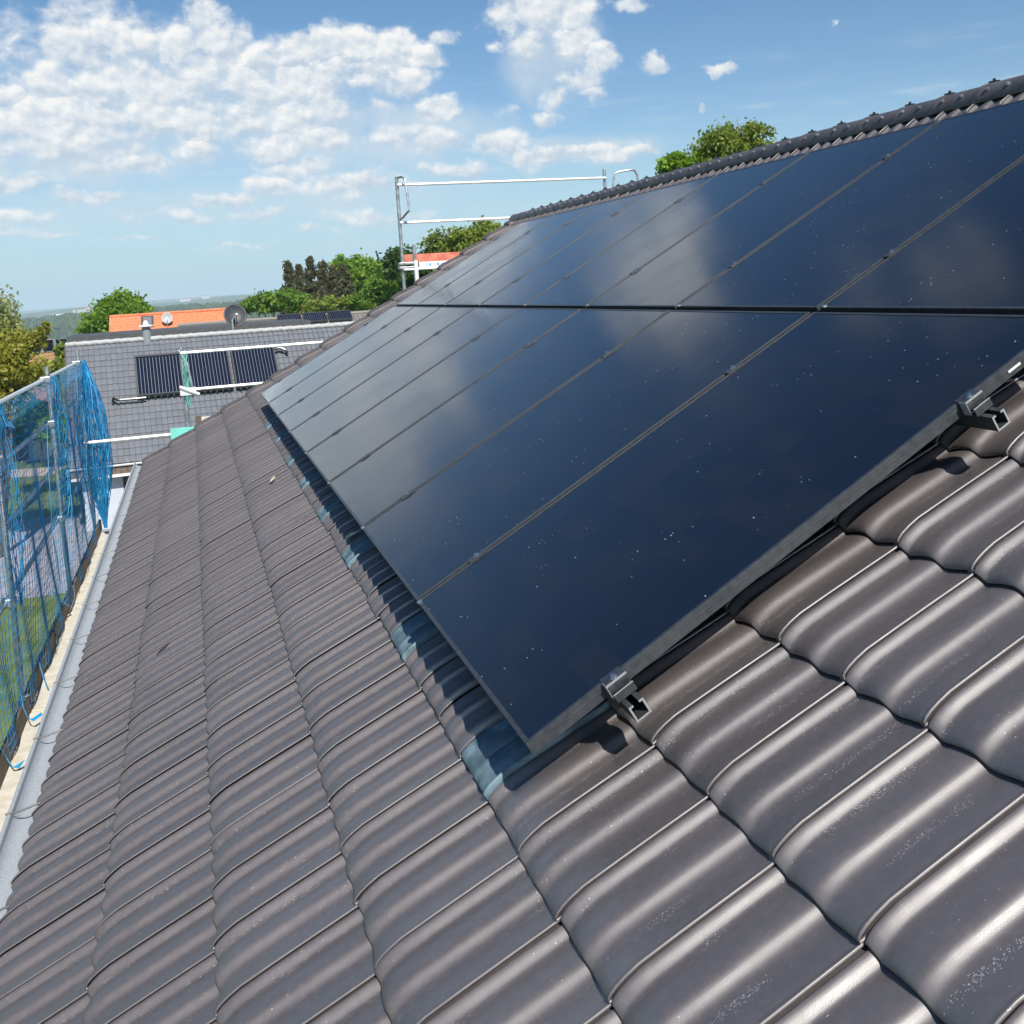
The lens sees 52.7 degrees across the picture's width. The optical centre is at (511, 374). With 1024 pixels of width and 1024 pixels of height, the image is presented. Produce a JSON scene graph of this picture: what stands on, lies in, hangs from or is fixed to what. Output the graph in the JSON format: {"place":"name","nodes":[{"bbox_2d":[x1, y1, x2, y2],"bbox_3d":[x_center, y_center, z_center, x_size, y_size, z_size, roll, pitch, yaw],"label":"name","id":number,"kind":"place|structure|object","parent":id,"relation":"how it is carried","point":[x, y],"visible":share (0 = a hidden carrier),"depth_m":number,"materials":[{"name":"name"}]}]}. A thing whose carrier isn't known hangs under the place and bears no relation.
{"place":"outdoors","nodes":[
{"label":"outdoors","id":0,"kind":"place"},
{"bbox_2d":[11,467,64,477],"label":"path","id":1,"kind":"structure","parent":0,"point":[31,472],"depth_m":52.33,"materials":[{"name":"grey concrete"}]},
{"bbox_2d":[0,293,261,748],"bbox_3d":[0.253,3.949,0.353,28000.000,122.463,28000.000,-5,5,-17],"label":"ground","id":2,"kind":"structure","parent":0,"point":[156,303],"depth_m":28.88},
{"bbox_2d":[13,408,36,462],"bbox_3d":[-26.791,3.200,55.762,3.174,3.218,3.952,-5,5,-17],"label":"shrub","id":3,"kind":"object","parent":2,"relation":"on","point":[19,434],"visible":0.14,"depth_m":55.24,"materials":[{"name":"green plant"}]},
{"bbox_2d":[0,439,52,462],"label":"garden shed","id":4,"kind":"structure","parent":2,"relation":"on","point":[37,447],"depth_m":56.44,"materials":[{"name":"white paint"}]},
{"bbox_2d":[13,440,29,461],"bbox_3d":[-26.746,3.869,56.248,0.800,1.650,0.025,-5,5,-17],"label":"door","id":5,"kind":"structure","parent":4,"relation":"in","point":[18,440],"depth_m":56.32,"materials":[{"name":"grey wood"}]},
{"bbox_2d":[15,339,55,407],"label":"house","id":6,"kind":"structure","parent":2,"relation":"on","point":[40,395],"depth_m":69.04,"materials":[{"name":"red brick"}]},
{"bbox_2d":[42,339,53,352],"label":"solar panel","id":7,"kind":"object","parent":6,"relation":"on","point":[49,348],"visible":0.54,"depth_m":70.37,"materials":[{"name":"grey"}]},
{"bbox_2d":[55,338,65,347],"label":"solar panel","id":8,"kind":"object","parent":6,"relation":"on","point":[57,341],"visible":0.29,"depth_m":71.06,"materials":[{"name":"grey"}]},
{"bbox_2d":[14,397,60,464],"bbox_3d":[-24.933,2.889,54.554,2.932,3.800,3.516,-5,5,-17],"label":"shrub","id":9,"kind":"object","parent":2,"relation":"on","point":[39,414],"visible":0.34,"depth_m":53.44,"materials":[{"name":"green plant"}]},
{"bbox_2d":[32,410,66,466],"bbox_3d":[-23.407,3.257,52.925,2.165,3.161,2.460,-5,5,-17],"label":"shrub","id":10,"kind":"object","parent":2,"relation":"on","point":[44,435],"visible":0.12,"depth_m":52.45,"materials":[{"name":"green plant"}]},
{"bbox_2d":[0,349,108,832],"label":"scaffolding","id":11,"kind":"object","parent":2,"relation":"on","point":[27,729],"visible":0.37,"depth_m":8.58,"materials":[{"name":"metal"}]},
{"bbox_2d":[0,746,24,767],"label":"strap","id":12,"kind":"object","parent":11,"relation":"on","point":[18,765],"visible":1,"depth_m":6.82,"materials":[{"name":"blue plastic"}]},
{"bbox_2d":[21,695,42,720],"bbox_3d":[-3.528,2.423,7.528,0.152,0.160,0.116,-3,5,11],"label":"strap","id":13,"kind":"object","parent":11,"relation":"attached to","point":[37,716],"visible":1,"depth_m":7.52,"materials":[{"name":"blue plastic"}]},
{"bbox_2d":[38,661,48,689],"bbox_3d":[-3.774,2.422,8.339,0.025,0.188,0.253,-7,6,-36],"label":"strap","id":14,"kind":"object","parent":11,"relation":"on","point":[43,675],"visible":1,"depth_m":8.37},
{"bbox_2d":[0,360,112,755],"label":"safety net","id":15,"kind":"object","parent":11,"relation":"hanging from","point":[88,385],"visible":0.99,"depth_m":10.01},
{"bbox_2d":[1,412,14,427],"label":"strap","id":16,"kind":"object","parent":15,"relation":"attached to","point":[9,425],"visible":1,"depth_m":7.78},
{"bbox_2d":[47,428,60,583],"bbox_3d":[-4.273,1.246,9.626,0.045,1.513,0.405,-6,5,-22],"label":"strap","id":17,"kind":"object","parent":15,"relation":"hanging from","point":[51,512],"visible":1,"depth_m":9.58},
{"bbox_2d":[42,340,66,446],"bbox_3d":[-26.752,1.651,60.507,2.134,7.415,1.674,-5,5,-17],"label":"tree","id":18,"kind":"object","parent":2,"relation":"on","point":[58,350],"visible":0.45,"depth_m":60.37,"materials":[{"name":"green plant"}]},
{"bbox_2d":[0,514,109,601],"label":"paved yard","id":19,"kind":"structure","parent":2,"relation":"on","point":[30,576],"depth_m":34.28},
{"bbox_2d":[0,284,28,487],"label":"tree","id":20,"kind":"object","parent":19,"relation":"on","point":[5,307],"visible":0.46,"depth_m":39.40,"materials":[{"name":"green plant"}]},
{"bbox_2d":[0,312,63,557],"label":"tree","id":21,"kind":"object","parent":19,"relation":"on","point":[18,370],"visible":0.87,"depth_m":33.91,"materials":[{"name":"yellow plant"}]},
{"bbox_2d":[54,470,83,513],"bbox_3d":[-17.006,4.581,40.741,1.499,1.876,1.550,-1,6,31],"label":"shrub","id":22,"kind":"object","parent":2,"relation":"on","point":[71,489],"visible":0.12,"depth_m":40.52,"materials":[{"name":"green plant"}]},
{"bbox_2d":[69,285,155,333],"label":"tree","id":23,"kind":"object","parent":2,"relation":"on","point":[118,302],"visible":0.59,"depth_m":91.58,"materials":[{"name":"green plant"}]},
{"bbox_2d":[17,299,279,384],"bbox_3d":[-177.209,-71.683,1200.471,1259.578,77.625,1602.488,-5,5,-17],"label":"forest","id":24,"kind":"object","parent":2,"relation":"on","point":[62,323],"visible":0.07,"depth_m":1516.55,"materials":[{"name":"green plant"}]},
{"bbox_2d":[109,308,224,331],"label":"house","id":25,"kind":"structure","parent":2,"relation":"on","point":[125,322],"depth_m":82.67,"materials":[{"name":"orange tile"}]},
{"bbox_2d":[141,315,153,326],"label":"window","id":26,"kind":"structure","parent":25,"relation":"in","point":[150,320],"depth_m":82.18,"materials":[{"name":"grey"}]},
{"bbox_2d":[161,312,172,327],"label":"satellite dish","id":27,"kind":"object","parent":25,"relation":"on","point":[167,317],"visible":1,"depth_m":82.15,"materials":[{"name":"grey metal"}]},
{"bbox_2d":[180,298,190,301],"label":"building","id":28,"kind":"structure","parent":2,"relation":"on","point":[184,299],"depth_m":4085.37,"materials":[{"name":"white"}]},
{"bbox_2d":[202,295,209,298],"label":"building","id":29,"kind":"structure","parent":2,"relation":"on","point":[205,296],"depth_m":4155.34,"materials":[{"name":"white"}]},
{"bbox_2d":[64,320,354,530],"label":"house","id":30,"kind":"structure","parent":2,"relation":"on","point":[110,364],"depth_m":40.07,"materials":[{"name":"grey tile"}]},
{"bbox_2d":[123,476,128,488],"bbox_3d":[-13.403,4.678,38.127,1.600,2.250,0.041,-5,5,-19],"label":"window","id":31,"kind":"structure","parent":30,"relation":"in","point":[125,478],"depth_m":37.80,"materials":[{"name":"black glass"}]},
{"bbox_2d":[111,352,181,402],"bbox_3d":[-14.116,0.067,40.051,2.672,1.644,1.818,-5,5,-17],"label":"tube collector","id":32,"kind":"object","parent":30,"relation":"on","point":[158,375],"visible":0.94,"depth_m":40.11,"materials":[{"name":"grey"}]},
{"bbox_2d":[184,351,233,392],"bbox_3d":[-12.000,-0.153,40.834,1.728,1.617,1.631,-5,5,-19],"label":"tube collector","id":33,"kind":"object","parent":30,"relation":"on","point":[210,369],"visible":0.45,"depth_m":40.79,"materials":[{"name":"grey"}]},
{"bbox_2d":[224,303,246,329],"bbox_3d":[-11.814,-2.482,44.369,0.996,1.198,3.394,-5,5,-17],"label":"satellite dish","id":34,"kind":"object","parent":30,"relation":"on","point":[235,314],"visible":1,"depth_m":45.76,"materials":[{"name":"grey paint"}]},
{"bbox_2d":[230,347,287,389],"bbox_3d":[-10.046,-0.338,41.510,2.293,1.617,1.705,-5,5,-17],"label":"tube collector","id":35,"kind":"object","parent":30,"relation":"on","point":[254,365],"visible":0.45,"depth_m":41.42,"materials":[{"name":"grey"}]},
{"bbox_2d":[66,310,369,342],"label":"house","id":36,"kind":"structure","parent":2,"relation":"on","point":[221,325],"depth_m":62.82,"materials":[{"name":"grey tile"}]},
{"bbox_2d":[277,313,301,319],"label":"tube collector","id":37,"kind":"object","parent":36,"relation":"on","point":[289,316],"visible":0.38,"depth_m":70.55,"materials":[{"name":"grey"}]},
{"bbox_2d":[302,311,327,322],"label":"tube collector","id":38,"kind":"object","parent":36,"relation":"on","point":[316,317],"visible":0.88,"depth_m":70.90,"materials":[{"name":"grey"}]},
{"bbox_2d":[327,310,352,321],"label":"solar panel","id":39,"kind":"object","parent":36,"relation":"on","point":[338,315],"visible":0.99,"depth_m":71.42,"materials":[{"name":"grey"}]},
{"bbox_2d":[239,284,314,317],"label":"shrub","id":40,"kind":"object","parent":2,"relation":"on","point":[265,302],"visible":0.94,"depth_m":96.06,"materials":[{"name":"green plant"}]},
{"bbox_2d":[275,260,309,316],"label":"conifer","id":41,"kind":"object","parent":2,"relation":"on","point":[289,277],"visible":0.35,"depth_m":108.70,"materials":[{"name":"green plant"}]},
{"bbox_2d":[294,263,304,310],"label":"conifer","id":42,"kind":"object","parent":2,"relation":"on","point":[299,271],"visible":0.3,"depth_m":114.75,"materials":[{"name":"green plant"}]},
{"bbox_2d":[301,255,324,301],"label":"conifer","id":43,"kind":"object","parent":2,"relation":"on","point":[311,286],"visible":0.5,"depth_m":111.12,"materials":[{"name":"green plant"}]},
{"bbox_2d":[316,259,328,297],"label":"conifer","id":44,"kind":"object","parent":2,"relation":"on","point":[322,269],"visible":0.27,"depth_m":113.22,"materials":[{"name":"green plant"}]},
{"bbox_2d":[324,264,336,309],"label":"conifer","id":45,"kind":"object","parent":2,"relation":"on","point":[330,283],"visible":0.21,"depth_m":108.62,"materials":[{"name":"green plant"}]},
{"bbox_2d":[300,293,361,313],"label":"shrub","id":46,"kind":"object","parent":2,"relation":"on","point":[330,302],"visible":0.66,"depth_m":94.94,"materials":[{"name":"green plant"}]},
{"bbox_2d":[332,263,355,310],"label":"conifer","id":47,"kind":"object","parent":2,"relation":"on","point":[344,286],"visible":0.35,"depth_m":105.81,"materials":[{"name":"green plant"}]},
{"bbox_2d":[327,248,384,294],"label":"tree","id":48,"kind":"object","parent":2,"relation":"on","point":[357,266],"visible":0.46,"depth_m":118.78,"materials":[{"name":"green plant"}]},
{"bbox_2d":[85,169,638,443],"bbox_3d":[-1.630,2.025,14.709,8.007,9.580,0.650,-5,5,-17],"label":"scaffolding","id":49,"kind":"object","parent":2,"relation":"on","point":[429,261],"visible":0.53,"depth_m":14.40,"materials":[{"name":"metal"}]},
{"bbox_2d":[183,350,190,407],"bbox_3d":[-4.299,0.054,13.663,0.091,0.767,0.112,-5,5,-17],"label":"net remnant","id":50,"kind":"object","parent":49,"relation":"attached to","point":[187,385],"visible":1,"depth_m":13.65,"materials":[{"name":"teal fabric"}]},
{"bbox_2d":[344,269,406,310],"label":"tree","id":51,"kind":"object","parent":2,"relation":"on","point":[382,292],"visible":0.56,"depth_m":93.54,"materials":[{"name":"green plant"}]},
{"bbox_2d":[375,243,419,284],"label":"tree","id":52,"kind":"object","parent":2,"relation":"on","point":[390,265],"visible":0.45,"depth_m":87.81,"materials":[{"name":"green plant"}]},
{"bbox_2d":[395,264,429,291],"bbox_3d":[-4.032,-1.031,55.642,4.760,10.720,3.651,-3,5,10],"label":"tree","id":53,"kind":"object","parent":2,"relation":"on","point":[409,276],"visible":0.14,"depth_m":55.27,"materials":[{"name":"green plant"}]},
{"bbox_2d":[416,215,503,273],"bbox_3d":[-1.979,-1.282,48.502,5.563,12.219,5.125,-5,5,-17],"label":"tree","id":54,"kind":"object","parent":2,"relation":"on","point":[455,240],"visible":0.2,"depth_m":46.95,"materials":[{"name":"green plant"}]},
{"bbox_2d":[0,75,1023,1023],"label":"house","id":55,"kind":"structure","parent":2,"relation":"on","point":[294,771],"depth_m":2.43,"materials":[{"name":"brown tile"}]},
{"bbox_2d":[156,642,169,655],"bbox_3d":[-1.699,1.335,5.034,0.071,0.046,0.024,-6,6,-24],"label":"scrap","id":56,"kind":"object","parent":55,"relation":"on","point":[163,648],"visible":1,"depth_m":5.03,"materials":[{"name":"grey"}]},
{"bbox_2d":[277,379,651,722],"bbox_3d":[-1.133,0.437,6.715,0.127,0.146,9.397,-35,13,-12],"label":"mounting rail","id":57,"kind":"object","parent":55,"relation":"attached to","point":[619,686],"visible":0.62,"depth_m":2.28,"materials":[{"name":"metal"}]},
{"bbox_2d":[260,306,414,402],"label":"solar panel","id":58,"kind":"object","parent":57,"relation":"attached to","point":[324,358],"visible":0.7,"depth_m":10.65,"materials":[{"name":"black"}]},
{"bbox_2d":[267,306,440,414],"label":"solar panel","id":59,"kind":"object","parent":57,"relation":"attached to","point":[331,370],"visible":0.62,"depth_m":9.54,"materials":[{"name":"black"}]},
{"bbox_2d":[277,307,474,430],"bbox_3d":[-1.142,-0.077,8.483,1.726,0.038,1.136,-35,13,-12],"label":"solar panel","id":60,"kind":"object","parent":57,"relation":"attached to","point":[357,374],"visible":0.81,"depth_m":8.43,"materials":[{"name":"black"}]},
{"bbox_2d":[289,307,518,452],"bbox_3d":[-0.802,-0.001,7.383,1.726,0.038,1.136,-35,13,-12],"label":"solar panel","id":61,"kind":"object","parent":57,"relation":"attached to","point":[381,385],"visible":0.73,"depth_m":7.32,"materials":[{"name":"black"}]},
{"bbox_2d":[305,308,579,485],"bbox_3d":[-0.461,0.075,6.284,1.726,0.038,1.136,-35,13,-12],"label":"solar panel","id":62,"kind":"object","parent":57,"relation":"attached to","point":[370,431],"visible":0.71,"depth_m":6.21,"materials":[{"name":"black"}]},
{"bbox_2d":[327,309,668,530],"bbox_3d":[-0.120,0.152,5.184,1.726,0.038,1.136,-35,13,-12],"label":"solar panel","id":63,"kind":"object","parent":57,"relation":"attached to","point":[391,472],"visible":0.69,"depth_m":5.09,"materials":[{"name":"black"}]},
{"bbox_2d":[361,310,810,604],"bbox_3d":[0.221,0.228,4.084,1.726,0.038,1.136,-35,13,-12],"label":"solar panel","id":64,"kind":"object","parent":57,"relation":"attached to","point":[436,531],"visible":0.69,"depth_m":3.97,"materials":[{"name":"black"}]},
{"bbox_2d":[417,312,1023,754],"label":"solar panel","id":65,"kind":"object","parent":57,"relation":"attached to","point":[643,552],"visible":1,"depth_m":2.80,"materials":[{"name":"black glass"}]},
{"bbox_2d":[420,247,900,287],"bbox_3d":[0.378,-0.609,7.110,0.127,0.146,9.397,-35,13,-12],"label":"mounting rail","id":66,"kind":"object","parent":55,"relation":"attached to","point":[891,252],"visible":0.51,"depth_m":4.88,"materials":[{"name":"black metal"}]},
{"bbox_2d":[396,215,552,305],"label":"solar panel","id":67,"kind":"object","parent":66,"relation":"attached to","point":[458,270],"visible":0.74,"depth_m":11.02,"materials":[{"name":"black"}]},
{"bbox_2d":[417,204,595,306],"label":"solar panel","id":68,"kind":"object","parent":66,"relation":"attached to","point":[442,297],"visible":0.69,"depth_m":9.91,"materials":[{"name":"black"}]},
{"bbox_2d":[445,192,646,306],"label":"solar panel","id":69,"kind":"object","parent":66,"relation":"attached to","point":[524,263],"visible":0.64,"depth_m":8.80,"materials":[{"name":"black"}]},
{"bbox_2d":[479,175,715,307],"bbox_3d":[0.607,-0.976,7.752,1.726,0.039,1.136,-35,13,-12],"label":"solar panel","id":70,"kind":"object","parent":66,"relation":"attached to","point":[535,282],"visible":0.78,"depth_m":7.69,"materials":[{"name":"black"}]},
{"bbox_2d":[524,152,807,308],"bbox_3d":[0.948,-0.899,6.652,1.726,0.039,1.136,-35,13,-12],"label":"solar panel","id":71,"kind":"object","parent":66,"relation":"attached to","point":[584,285],"visible":0.77,"depth_m":6.58,"materials":[{"name":"black"}]},
{"bbox_2d":[586,120,938,310],"bbox_3d":[1.288,-0.823,5.552,1.726,0.039,1.136,-35,13,-12],"label":"solar panel","id":72,"kind":"object","parent":66,"relation":"attached to","point":[682,270],"visible":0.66,"depth_m":5.46,"materials":[{"name":"black"}]},
{"bbox_2d":[676,100,1023,312],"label":"solar panel","id":73,"kind":"object","parent":66,"relation":"attached to","point":[815,259],"visible":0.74,"depth_m":4.38,"materials":[{"name":"black"}]},
{"bbox_2d":[820,158,1023,314],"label":"solar panel","id":74,"kind":"object","parent":66,"relation":"attached to","point":[966,256],"visible":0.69,"depth_m":3.44,"materials":[{"name":"black"}]},
{"bbox_2d":[363,323,1009,431],"bbox_3d":[-0.239,-0.182,6.949,0.127,0.146,9.397,-35,13,-12],"label":"mounting rail","id":75,"kind":"object","parent":55,"relation":"attached to","point":[978,412],"visible":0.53,"depth_m":2.52,"materials":[{"name":"black metal"}]},
{"bbox_2d":[493,152,894,240],"bbox_3d":[1.182,-1.166,7.321,0.127,0.146,9.397,-35,13,-12],"label":"mounting rail","id":76,"kind":"object","parent":55,"relation":"attached to","point":[883,158],"visible":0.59,"depth_m":6.21,"materials":[{"name":"black metal"}]},
{"bbox_2d":[654,148,711,174],"bbox_3d":[7.218,-2.049,41.214,2.525,13.854,2.953,-3,5,11],"label":"tree","id":77,"kind":"object","parent":2,"relation":"on","point":[672,161],"visible":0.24,"depth_m":40.38,"materials":[{"name":"green plant"}]},
{"bbox_2d":[683,116,779,162],"bbox_3d":[9.007,-2.621,40.818,4.143,14.840,4.194,-3,5,12],"label":"tree","id":78,"kind":"object","parent":2,"relation":"on","point":[723,141],"visible":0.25,"depth_m":39.65,"materials":[{"name":"green plant"}]},
{"bbox_2d":[0,0,1023,310],"label":"sky","id":79,"kind":"structure","parent":0,"point":[159,149],"materials":[{"name":"blue"}]}
]}

